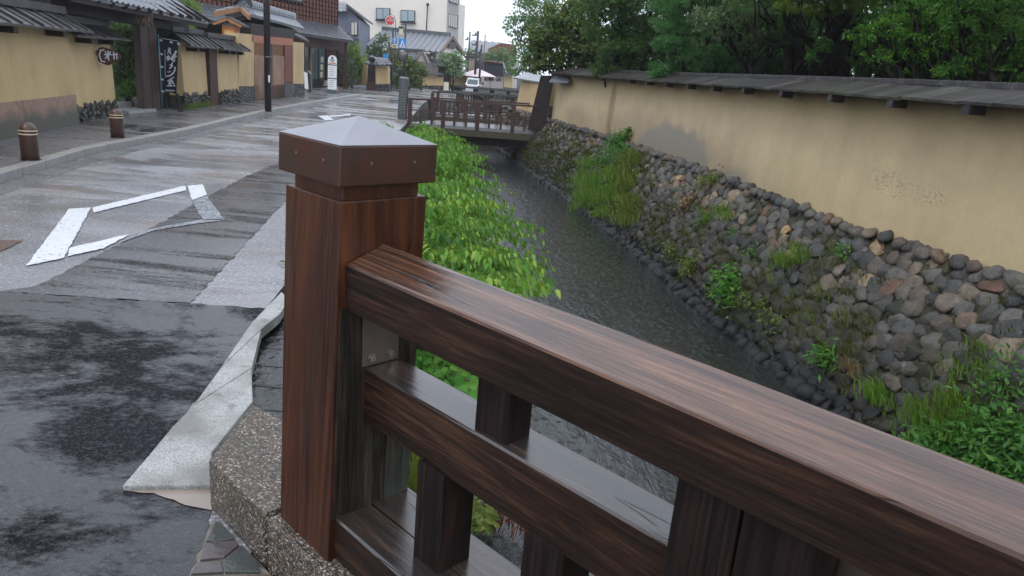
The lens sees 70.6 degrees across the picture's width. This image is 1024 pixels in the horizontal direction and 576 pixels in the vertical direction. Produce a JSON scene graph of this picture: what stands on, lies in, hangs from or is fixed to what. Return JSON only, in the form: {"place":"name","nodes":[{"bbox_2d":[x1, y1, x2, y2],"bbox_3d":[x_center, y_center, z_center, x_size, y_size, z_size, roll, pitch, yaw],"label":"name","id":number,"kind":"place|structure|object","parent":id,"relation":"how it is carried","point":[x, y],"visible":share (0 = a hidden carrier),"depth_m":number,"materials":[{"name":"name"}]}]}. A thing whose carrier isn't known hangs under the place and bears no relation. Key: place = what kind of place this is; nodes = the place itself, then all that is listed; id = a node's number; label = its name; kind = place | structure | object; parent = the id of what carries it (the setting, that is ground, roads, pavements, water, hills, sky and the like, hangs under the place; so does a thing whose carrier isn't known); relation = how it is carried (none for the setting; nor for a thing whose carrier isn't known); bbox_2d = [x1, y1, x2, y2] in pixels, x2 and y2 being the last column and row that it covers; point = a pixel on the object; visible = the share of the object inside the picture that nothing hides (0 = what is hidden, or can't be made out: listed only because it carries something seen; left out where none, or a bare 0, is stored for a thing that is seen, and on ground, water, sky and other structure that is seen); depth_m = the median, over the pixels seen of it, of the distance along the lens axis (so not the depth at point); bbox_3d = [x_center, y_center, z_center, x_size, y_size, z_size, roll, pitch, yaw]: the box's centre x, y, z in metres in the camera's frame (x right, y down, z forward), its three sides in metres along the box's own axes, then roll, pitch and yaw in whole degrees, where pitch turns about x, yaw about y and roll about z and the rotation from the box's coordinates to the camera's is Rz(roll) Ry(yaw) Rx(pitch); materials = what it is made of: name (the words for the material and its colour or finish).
{"place":"outdoors","nodes":[
{"label":"outdoors","id":0,"kind":"place"},
{"bbox_2d":[0,89,358,167],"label":"sidewalk","id":1,"kind":"structure","parent":0,"point":[89,132],"depth_m":13.48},
{"bbox_2d":[17,122,41,160],"bbox_3d":[-5.803,-1.752,8.684,0.226,0.467,0.226,5,17,0],"label":"bollard","id":2,"kind":"object","parent":1,"relation":"on","point":[28,141],"visible":0.96,"depth_m":8.62,"materials":[{"name":"metal"}]},
{"bbox_2d":[0,0,93,140],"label":"plaster wall","id":3,"kind":"structure","parent":1,"relation":"on","point":[37,89],"depth_m":11.05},
{"bbox_2d":[64,14,130,121],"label":"plaster wall","id":4,"kind":"structure","parent":1,"relation":"on","point":[93,80],"depth_m":13.51,"materials":[{"name":"paint"}]},
{"bbox_2d":[96,47,120,64],"bbox_3d":[-7.703,-4.423,13.809,0.051,0.326,0.440,19,21,38],"label":"sign","id":5,"kind":"object","parent":4,"relation":"attached to","point":[106,56],"depth_m":13.78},
{"bbox_2d":[109,108,125,137],"bbox_3d":[-6.188,-2.571,11.319,0.226,0.467,0.226,5,17,0],"label":"bollard","id":6,"kind":"object","parent":1,"relation":"on","point":[116,117],"visible":0.94,"depth_m":11.25,"materials":[{"name":"metal"}]},
{"bbox_2d":[29,0,210,114],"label":"street gate","id":7,"kind":"structure","parent":1,"relation":"on","point":[168,14],"depth_m":15.63,"materials":[{"name":"wood"}]},
{"bbox_2d":[107,21,135,100],"bbox_3d":[-9.546,-5.636,17.972,1.353,2.037,1.063,11,18,20],"label":"tree","id":8,"kind":"object","parent":1,"relation":"on","point":[126,52],"visible":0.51,"depth_m":17.81,"materials":[{"name":"green plant"}]},
{"bbox_2d":[115,79,136,106],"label":"gate shrub","id":9,"kind":"object","parent":1,"relation":"on","point":[129,90],"visible":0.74,"depth_m":16.55,"materials":[{"name":"green plant"}]},
{"bbox_2d":[158,35,179,109],"bbox_3d":[-7.744,-4.858,16.395,0.478,1.644,0.044,3,17,-8],"label":"banner","id":10,"kind":"object","parent":1,"relation":"on","point":[169,54],"visible":1,"depth_m":16.34,"materials":[{"name":"black fabric"}]},
{"bbox_2d":[163,26,219,108],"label":"plaster wall","id":11,"kind":"structure","parent":1,"relation":"on","point":[192,75],"depth_m":17.65,"materials":[{"name":"paint"}]},
{"bbox_2d":[205,48,218,105],"bbox_3d":[-8.051,-5.583,19.025,0.420,1.520,0.480,5,17,0],"label":"corner post","id":12,"kind":"object","parent":1,"relation":"on","point":[212,72],"visible":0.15,"depth_m":18.94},
{"bbox_2d":[203,32,251,104],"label":"plaster wall","id":13,"kind":"structure","parent":1,"relation":"on","point":[228,82],"depth_m":19.86,"materials":[{"name":"paint"}]},
{"bbox_2d":[212,17,249,34],"bbox_3d":[-8.082,-7.266,20.805,0.880,0.980,0.555,5,17,0],"label":"lantern box","id":14,"kind":"object","parent":13,"relation":"on","point":[231,29],"visible":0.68,"depth_m":20.60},
{"bbox_2d":[213,0,309,101],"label":"house gate","id":15,"kind":"structure","parent":1,"relation":"on","point":[287,67],"depth_m":23.31,"materials":[{"name":"paint"}]},
{"bbox_2d":[253,43,263,100],"bbox_3d":[-7.863,-6.783,22.620,0.050,1.770,1.317,5,17,0],"label":"door","id":16,"kind":"structure","parent":15,"relation":"in","point":[258,86],"depth_m":22.43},
{"bbox_2d":[273,44,283,98],"bbox_3d":[-7.834,-7.244,24.172,0.050,1.890,1.213,5,17,0],"label":"door","id":17,"kind":"structure","parent":15,"relation":"in","point":[278,59],"depth_m":24.19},
{"bbox_2d":[327,55,337,93],"bbox_3d":[-7.616,-9.060,30.689,0.439,1.554,0.200,5,17,0],"label":"bus stop sign","id":18,"kind":"object","parent":1,"relation":"on","point":[332,74],"visible":0.99,"depth_m":30.65,"materials":[{"name":"white metal"}]},
{"bbox_2d":[0,89,425,562],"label":"road","id":19,"kind":"structure","parent":0,"point":[251,274],"depth_m":7.42,"materials":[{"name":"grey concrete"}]},
{"bbox_2d":[26,207,90,265],"bbox_3d":[-3.750,-0.470,6.059,0.209,0.001,2.094,-2,18,-24],"label":"road marking","id":20,"kind":"object","parent":19,"relation":"on","point":[56,244],"visible":1,"depth_m":5.88,"materials":[{"name":"paint"}]},
{"bbox_2d":[68,234,128,255],"bbox_3d":[-3.286,-0.351,5.797,0.209,0.001,0.791,10,17,15],"label":"road marking","id":21,"kind":"object","parent":19,"relation":"on","point":[97,245],"visible":1,"depth_m":5.71,"materials":[{"name":"paint"}]},
{"bbox_2d":[0,291,265,575],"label":"road patch","id":22,"kind":"object","parent":19,"relation":"on","point":[98,396],"visible":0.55,"depth_m":3.14,"materials":[{"name":"asphalt"}]},
{"bbox_2d":[92,186,185,211],"bbox_3d":[-3.888,-0.957,7.651,0.176,0.001,1.744,7,17,7],"label":"road marking","id":23,"kind":"object","parent":19,"relation":"on","point":[134,200],"visible":1,"depth_m":7.54,"materials":[{"name":"paint"}]},
{"bbox_2d":[0,162,294,302],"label":"road patch","id":24,"kind":"object","parent":19,"relation":"on","point":[183,263],"visible":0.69,"depth_m":5.71,"materials":[{"name":"asphalt"}]},
{"bbox_2d":[122,220,220,241],"bbox_3d":[-3.074,-0.532,6.469,0.196,0.001,1.165,11,17,19],"label":"road marking","id":25,"kind":"object","parent":24,"relation":"on","point":[132,235],"visible":1,"depth_m":6.53,"materials":[{"name":"paint"}]},
{"bbox_2d":[192,195,223,218],"bbox_3d":[-3.174,-0.842,7.477,0.201,0.001,1.286,-4,19,-29],"label":"road marking","id":26,"kind":"object","parent":24,"relation":"on","point":[205,207],"visible":1,"depth_m":7.37,"materials":[{"name":"paint"}]},
{"bbox_2d":[125,489,211,509],"bbox_3d":[-1.259,0.765,2.659,0.364,0.001,0.125,5,17,0],"label":"gutter edge","id":27,"kind":"object","parent":19,"relation":"on","point":[199,498],"visible":0.89,"depth_m":2.67,"materials":[{"name":"concrete"}]},
{"bbox_2d":[0,94,361,182],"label":"kerb","id":28,"kind":"structure","parent":19,"relation":"on","point":[11,172],"depth_m":11.04,"materials":[{"name":"concrete"}]},
{"bbox_2d":[263,0,271,111],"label":"utility pole","id":29,"kind":"object","parent":28,"relation":"on","point":[267,57],"visible":1,"depth_m":18.59,"materials":[{"name":"metal"}]},
{"bbox_2d":[0,97,365,194],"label":"gutter","id":30,"kind":"object","parent":19,"relation":"on","point":[33,178],"visible":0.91,"depth_m":10.25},
{"bbox_2d":[123,123,404,490],"bbox_3d":[-2.264,-1.842,11.152,0.500,0.066,17.812,3,17,-7],"label":"gutter","id":31,"kind":"object","parent":19,"relation":"on","point":[180,456],"visible":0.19,"depth_m":3.15,"materials":[{"name":"concrete"}]},
{"bbox_2d":[395,77,408,122],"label":"name pillar","id":32,"kind":"structure","parent":19,"relation":"on","point":[403,98],"depth_m":20.22,"materials":[{"name":"stone"}]},
{"bbox_2d":[190,520,265,575],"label":"pavement","id":33,"kind":"structure","parent":0,"point":[221,560],"depth_m":2.33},
{"bbox_2d":[191,561,223,575],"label":"paving stone","id":34,"kind":"object","parent":33,"relation":"on","point":[208,568],"visible":1,"depth_m":2.30,"materials":[{"name":"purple stone"}]},
{"bbox_2d":[200,540,238,560],"bbox_3d":[-0.965,0.870,2.393,0.114,0.014,0.090,0,17,-17],"label":"paving stone","id":35,"kind":"object","parent":33,"relation":"on","point":[218,550],"visible":1,"depth_m":2.39,"materials":[{"name":"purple stone"}]},
{"bbox_2d":[206,521,234,541],"bbox_3d":[-1.013,0.843,2.470,0.080,0.014,0.130,-12,23,-44],"label":"paving stone","id":36,"kind":"object","parent":33,"relation":"on","point":[219,531],"visible":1,"depth_m":2.46,"materials":[{"name":"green stone"}]},
{"bbox_2d":[224,546,259,573],"bbox_3d":[-0.884,0.891,2.345,0.098,0.014,0.158,-5,19,-31],"label":"paving stone","id":37,"kind":"object","parent":33,"relation":"on","point":[240,560],"visible":1,"depth_m":2.33,"materials":[{"name":"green stone"}]},
{"bbox_2d":[251,554,270,575],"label":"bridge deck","id":38,"kind":"structure","parent":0,"point":[263,569],"depth_m":2.35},
{"bbox_2d":[209,405,354,575],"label":"bridge kerb","id":39,"kind":"structure","parent":38,"relation":"on","point":[245,476],"depth_m":2.45,"materials":[{"name":"concrete"}]},
{"bbox_2d":[279,116,1023,575],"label":"bridge railing","id":40,"kind":"object","parent":39,"relation":"on","point":[771,482],"visible":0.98,"depth_m":1.60,"materials":[{"name":"brown wood"}]},
{"bbox_2d":[117,69,522,95],"bbox_3d":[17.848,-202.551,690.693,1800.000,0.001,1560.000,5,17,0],"label":"ground","id":41,"kind":"structure","parent":0,"point":[518,84],"depth_m":80.24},
{"bbox_2d":[79,0,354,88],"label":"townhouse","id":42,"kind":"structure","parent":41,"relation":"on","point":[324,33],"depth_m":37.22,"materials":[{"name":"tile"}]},
{"bbox_2d":[312,48,317,83],"bbox_3d":[-10.764,-12.197,39.361,0.062,2.120,0.660,10,17,16],"label":"door","id":43,"kind":"structure","parent":42,"relation":"in","point":[314,50],"depth_m":39.41,"materials":[{"name":"teal glass"}]},
{"bbox_2d":[318,48,324,83],"bbox_3d":[-10.544,-12.371,40.012,0.075,2.120,0.669,10,17,16],"label":"door","id":44,"kind":"structure","parent":42,"relation":"in","point":[321,52],"depth_m":39.99,"materials":[{"name":"teal glass"}]},
{"bbox_2d":[338,1,372,81],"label":"blue house","id":45,"kind":"structure","parent":41,"relation":"on","point":[353,23],"depth_m":47.29,"materials":[{"name":"paint"}]},
{"bbox_2d":[339,0,464,57],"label":"office block","id":46,"kind":"structure","parent":41,"relation":"on","point":[440,15],"depth_m":62.13,"materials":[{"name":"white concrete"}]},
{"bbox_2d":[367,26,464,75],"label":"tiled house","id":47,"kind":"structure","parent":41,"relation":"on","point":[434,43],"depth_m":55.06,"materials":[{"name":"tile"}]},
{"bbox_2d":[464,47,517,72],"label":"shrub","id":48,"kind":"object","parent":41,"relation":"on","point":[490,54],"visible":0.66,"depth_m":62.75,"materials":[{"name":"green plant"}]},
{"bbox_2d":[466,40,516,87],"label":"tiled house","id":49,"kind":"structure","parent":41,"relation":"on","point":[491,45],"depth_m":73.54,"materials":[{"name":"tile"}]},
{"bbox_2d":[477,60,505,86],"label":"board building","id":50,"kind":"structure","parent":41,"relation":"on","point":[496,69],"depth_m":59.38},
{"bbox_2d":[271,102,424,301],"bbox_3d":[2.925,-4.713,26.695,23.000,0.001,66.000,5,17,0],"label":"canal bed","id":51,"kind":"object","parent":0,"point":[283,286],"depth_m":9.05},
{"bbox_2d":[266,101,429,570],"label":"curb","id":52,"kind":"structure","parent":51,"relation":"on","point":[425,105],"depth_m":28.64,"materials":[{"name":"concrete"}]},
{"bbox_2d":[252,317,283,419],"bbox_3d":[-1.334,0.462,4.381,0.482,0.280,2.432,1,17,-12],"label":"bank ledge","id":53,"kind":"object","parent":52,"relation":"on","point":[267,384],"visible":0.1,"depth_m":3.89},
{"bbox_2d":[408,452,419,492],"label":"reed tuft","id":54,"kind":"object","parent":52,"relation":"on","point":[412,477],"visible":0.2,"depth_m":3.47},
{"bbox_2d":[405,123,487,180],"bbox_3d":[-1.587,-2.891,14.987,1.911,1.023,13.805,3,17,-6],"label":"drooping bush","id":55,"kind":"object","parent":52,"relation":"on","point":[449,149],"visible":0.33,"depth_m":12.42,"materials":[{"name":"green plant"}]},
{"bbox_2d":[415,348,478,399],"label":"vine plant","id":56,"kind":"object","parent":52,"relation":"on","point":[461,380],"visible":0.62,"depth_m":4.45,"materials":[{"name":"green plant"}]},
{"bbox_2d":[418,150,516,234],"bbox_3d":[-1.160,-1.808,11.527,2.261,1.000,11.844,3,17,-6],"label":"drooping bush","id":57,"kind":"object","parent":52,"relation":"on","point":[455,189],"visible":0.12,"depth_m":7.63,"materials":[{"name":"green plant"}]},
{"bbox_2d":[407,97,552,147],"bbox_3d":[-0.706,-4.780,20.855,4.176,1.320,2.000,9,17,14],"label":"footbridge","id":58,"kind":"object","parent":52,"relation":"on","point":[477,132],"visible":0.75,"depth_m":20.11,"materials":[{"name":"wood"}]},
{"bbox_2d":[430,90,517,123],"bbox_3d":[-0.930,-6.245,25.716,3.760,1.314,1.740,5,17,0],"label":"bridge railing","id":59,"kind":"object","parent":58,"relation":"on","point":[485,95],"visible":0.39,"depth_m":24.98,"materials":[{"name":"wood"}]},
{"bbox_2d":[422,201,560,300],"bbox_3d":[-0.802,-0.375,6.815,2.454,1.007,6.335,5,17,0],"label":"drooping bush","id":60,"kind":"object","parent":52,"relation":"on","point":[470,250],"visible":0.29,"depth_m":5.54,"materials":[{"name":"green plant"}]},
{"bbox_2d":[313,85,483,99],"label":"road end","id":61,"kind":"structure","parent":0,"point":[424,93],"depth_m":39.99,"materials":[{"name":"grey concrete"}]},
{"bbox_2d":[337,40,367,86],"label":"bamboo clump","id":62,"kind":"object","parent":61,"relation":"on","point":[353,49],"visible":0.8,"depth_m":41.14,"materials":[{"name":"green plant"}]},
{"bbox_2d":[356,55,392,91],"bbox_3d":[-8.079,-12.134,40.735,1.494,1.874,4.208,-9,22,-39],"label":"walled entrance","id":63,"kind":"object","parent":61,"relation":"on","point":[375,74],"visible":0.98,"depth_m":39.99,"materials":[{"name":"paint"}]},
{"bbox_2d":[363,32,395,61],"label":"garden shrub","id":64,"kind":"object","parent":61,"relation":"on","point":[378,50],"visible":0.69,"depth_m":45.58,"materials":[{"name":"green plant"}]},
{"bbox_2d":[376,51,429,90],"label":"maple bush","id":65,"kind":"object","parent":61,"relation":"on","point":[410,73],"visible":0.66,"depth_m":44.97,"materials":[{"name":"green plant"}]},
{"bbox_2d":[421,72,444,89],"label":"plaster wall","id":66,"kind":"structure","parent":61,"relation":"on","point":[436,81],"depth_m":51.14,"materials":[{"name":"paint"}]},
{"bbox_2d":[436,49,468,89],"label":"tree","id":67,"kind":"object","parent":61,"relation":"on","point":[454,59],"visible":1,"depth_m":51.55,"materials":[{"name":"green plant"}]},
{"bbox_2d":[478,87,519,105],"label":"garden ground","id":68,"kind":"structure","parent":0,"point":[497,92],"depth_m":41.39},
{"bbox_2d":[456,86,518,113],"bbox_3d":[-0.953,-8.557,33.378,3.110,1.265,1.940,5,17,0],"label":"footbridge","id":69,"kind":"object","parent":68,"relation":"on","point":[475,89],"visible":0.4,"depth_m":32.52,"materials":[{"name":"wood"}]},
{"bbox_2d":[481,76,502,87],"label":"cafe fence","id":70,"kind":"object","parent":68,"relation":"on","point":[492,82],"visible":1,"depth_m":48.14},
{"bbox_2d":[502,0,571,80],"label":"pale tree","id":71,"kind":"object","parent":68,"relation":"on","point":[532,19],"visible":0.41,"depth_m":35.65,"materials":[{"name":"green plant"}]},
{"bbox_2d":[520,0,619,75],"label":"maple tree","id":72,"kind":"object","parent":68,"relation":"on","point":[540,49],"visible":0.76,"depth_m":18.23,"materials":[{"name":"green plant"}]},
{"bbox_2d":[567,0,666,87],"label":"evergreen tree","id":73,"kind":"object","parent":68,"relation":"on","point":[592,10],"visible":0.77,"depth_m":14.93,"materials":[{"name":"green plant"}]},
{"bbox_2d":[645,0,785,78],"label":"conifer tree","id":74,"kind":"object","parent":68,"relation":"on","point":[710,58],"visible":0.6,"depth_m":12.11,"materials":[{"name":"green plant"}]},
{"bbox_2d":[685,0,796,73],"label":"gnarled tree","id":75,"kind":"object","parent":68,"relation":"on","point":[726,26],"visible":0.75,"depth_m":11.21,"materials":[{"name":"green plant"}]},
{"bbox_2d":[750,15,807,75],"bbox_3d":[4.095,-2.907,11.011,1.167,2.513,0.682,-7,20,-35],"label":"tree trunk","id":76,"kind":"object","parent":68,"relation":"on","point":[789,57],"visible":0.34,"depth_m":10.83,"materials":[{"name":"brown wood"}]},
{"bbox_2d":[546,0,1023,82],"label":"background wood","id":77,"kind":"object","parent":68,"relation":"on","point":[701,42],"visible":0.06,"depth_m":13.03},
{"bbox_2d":[548,68,1023,272],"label":"plaster wall","id":78,"kind":"structure","parent":68,"relation":"on","point":[938,164],"depth_m":6.81,"materials":[{"name":"paint"}]},
{"bbox_2d":[729,0,888,76],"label":"shade tree","id":79,"kind":"object","parent":68,"relation":"on","point":[790,71],"visible":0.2,"depth_m":10.77,"materials":[{"name":"green plant"}]},
{"bbox_2d":[795,10,851,76],"bbox_3d":[4.528,-2.857,10.781,1.152,2.456,0.596,5,17,0],"label":"tree trunk","id":80,"kind":"object","parent":68,"relation":"on","point":[839,48],"visible":0.32,"depth_m":10.45,"materials":[{"name":"brown wood"}]},
{"bbox_2d":[772,0,882,75],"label":"lime tree","id":81,"kind":"object","parent":68,"relation":"on","point":[801,11],"visible":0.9,"depth_m":10.24,"materials":[{"name":"green plant"}]},
{"bbox_2d":[804,1,893,77],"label":"leafy tree","id":82,"kind":"object","parent":68,"relation":"on","point":[858,71],"visible":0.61,"depth_m":9.94,"materials":[{"name":"green plant"}]},
{"bbox_2d":[853,8,914,78],"bbox_3d":[4.834,-2.421,9.454,1.253,2.419,0.470,-6,20,-33],"label":"tree trunk","id":83,"kind":"object","parent":68,"relation":"on","point":[883,42],"visible":0.16,"depth_m":9.32,"materials":[{"name":"plant"}]},
{"bbox_2d":[841,0,977,79],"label":"oak tree","id":84,"kind":"object","parent":68,"relation":"on","point":[918,37],"visible":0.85,"depth_m":8.02,"materials":[{"name":"green plant"}]},
{"bbox_2d":[925,0,1023,82],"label":"tree","id":85,"kind":"object","parent":68,"relation":"on","point":[984,69],"visible":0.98,"depth_m":6.88,"materials":[{"name":"green plant"}]},
{"bbox_2d":[408,101,809,575],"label":"water","id":86,"kind":"structure","parent":0,"point":[600,276],"depth_m":8.18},
{"bbox_2d":[471,495,524,540],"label":"water weed","id":87,"kind":"object","parent":86,"relation":"on","point":[485,519],"visible":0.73,"depth_m":3.73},
{"bbox_2d":[425,0,873,101],"label":"sky","id":88,"kind":"structure","parent":0,"point":[486,17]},
{"bbox_2d":[492,105,1023,462],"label":"stone revetment","id":89,"kind":"object","parent":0,"point":[925,300],"visible":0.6,"depth_m":6.47,"materials":[{"name":"stone"}]},
{"bbox_2d":[509,72,555,125],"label":"plaster wall","id":90,"kind":"structure","parent":89,"relation":"on","point":[528,88],"depth_m":21.39,"materials":[{"name":"paint"}]},
{"bbox_2d":[527,76,552,130],"bbox_3d":[0.790,-4.958,19.384,0.468,1.468,0.771,-9,22,-40],"label":"gate post","id":91,"kind":"object","parent":89,"relation":"on","point":[538,118],"visible":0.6,"depth_m":19.30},
{"bbox_2d":[561,155,625,218],"bbox_3d":[1.574,-1.933,13.758,1.204,1.132,3.142,2,17,-10],"label":"grass clump","id":92,"kind":"object","parent":89,"relation":"on","point":[588,197],"visible":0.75,"depth_m":13.44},
{"bbox_2d":[573,159,632,223],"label":"herb clump","id":93,"kind":"object","parent":89,"relation":"on","point":[596,213],"visible":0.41,"depth_m":12.85,"materials":[{"name":"green plant"}]},
{"bbox_2d":[587,127,639,169],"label":"ivy plant","id":94,"kind":"object","parent":89,"relation":"on","point":[614,139],"visible":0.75,"depth_m":13.96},
{"bbox_2d":[601,147,646,228],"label":"fern clump","id":95,"kind":"object","parent":89,"relation":"on","point":[628,206],"visible":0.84,"depth_m":12.08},
{"bbox_2d":[661,237,707,278],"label":"herb clump","id":96,"kind":"object","parent":89,"relation":"on","point":[691,262],"visible":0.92,"depth_m":8.84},
{"bbox_2d":[693,198,736,223],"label":"grass tuft","id":97,"kind":"object","parent":89,"relation":"on","point":[706,216],"visible":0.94,"depth_m":8.90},
{"bbox_2d":[703,258,749,317],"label":"herb clump","id":98,"kind":"object","parent":89,"relation":"on","point":[727,286],"visible":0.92,"depth_m":7.77,"materials":[{"name":"green plant"}]},
{"bbox_2d":[728,286,787,333],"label":"herb clump","id":99,"kind":"object","parent":89,"relation":"on","point":[762,303],"visible":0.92,"depth_m":7.14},
{"bbox_2d":[521,127,1023,445],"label":"bank moss","id":100,"kind":"object","parent":89,"relation":"on","point":[571,164],"visible":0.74,"depth_m":7.74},
{"bbox_2d":[692,215,855,262],"bbox_3d":[2.627,-0.609,7.914,0.381,0.592,3.028,1,17,-13],"label":"herb clump","id":101,"kind":"object","parent":89,"relation":"on","point":[839,248],"visible":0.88,"depth_m":6.65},
{"bbox_2d":[764,238,811,273],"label":"grass tuft","id":102,"kind":"object","parent":89,"relation":"on","point":[798,254],"visible":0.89,"depth_m":7.11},
{"bbox_2d":[760,264,858,327],"bbox_3d":[2.713,0.064,6.655,0.505,0.460,1.436,5,17,0],"label":"grass tuft","id":103,"kind":"object","parent":89,"relation":"on","point":[820,295],"visible":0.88,"depth_m":6.46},
{"bbox_2d":[802,336,839,382],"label":"rosette plant","id":104,"kind":"object","parent":89,"relation":"on","point":[818,352],"visible":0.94,"depth_m":6.06,"materials":[{"name":"green plant"}]},
{"bbox_2d":[836,352,862,378],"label":"straw tuft","id":105,"kind":"object","parent":89,"relation":"on","point":[852,370],"visible":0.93,"depth_m":5.76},
{"bbox_2d":[845,368,898,416],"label":"grass tuft","id":106,"kind":"object","parent":89,"relation":"on","point":[877,395],"visible":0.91,"depth_m":5.42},
{"bbox_2d":[870,368,1006,454],"bbox_3d":[2.926,0.830,4.915,0.679,0.543,0.932,-4,19,-27],"label":"grass clump","id":107,"kind":"object","parent":89,"relation":"on","point":[922,411],"visible":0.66,"depth_m":4.88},
{"bbox_2d":[891,400,1023,483],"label":"leafy mass","id":108,"kind":"object","parent":89,"relation":"on","point":[969,446],"visible":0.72,"depth_m":4.50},
{"bbox_2d":[938,329,1020,390],"bbox_3d":[3.157,0.482,4.871,0.531,0.456,0.506,-11,23,-43],"label":"grass tuft","id":109,"kind":"object","parent":89,"relation":"on","point":[977,362],"visible":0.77,"depth_m":4.86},
{"bbox_2d":[945,343,1023,415],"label":"herb clump","id":110,"kind":"object","parent":89,"relation":"on","point":[992,377],"visible":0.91,"depth_m":4.64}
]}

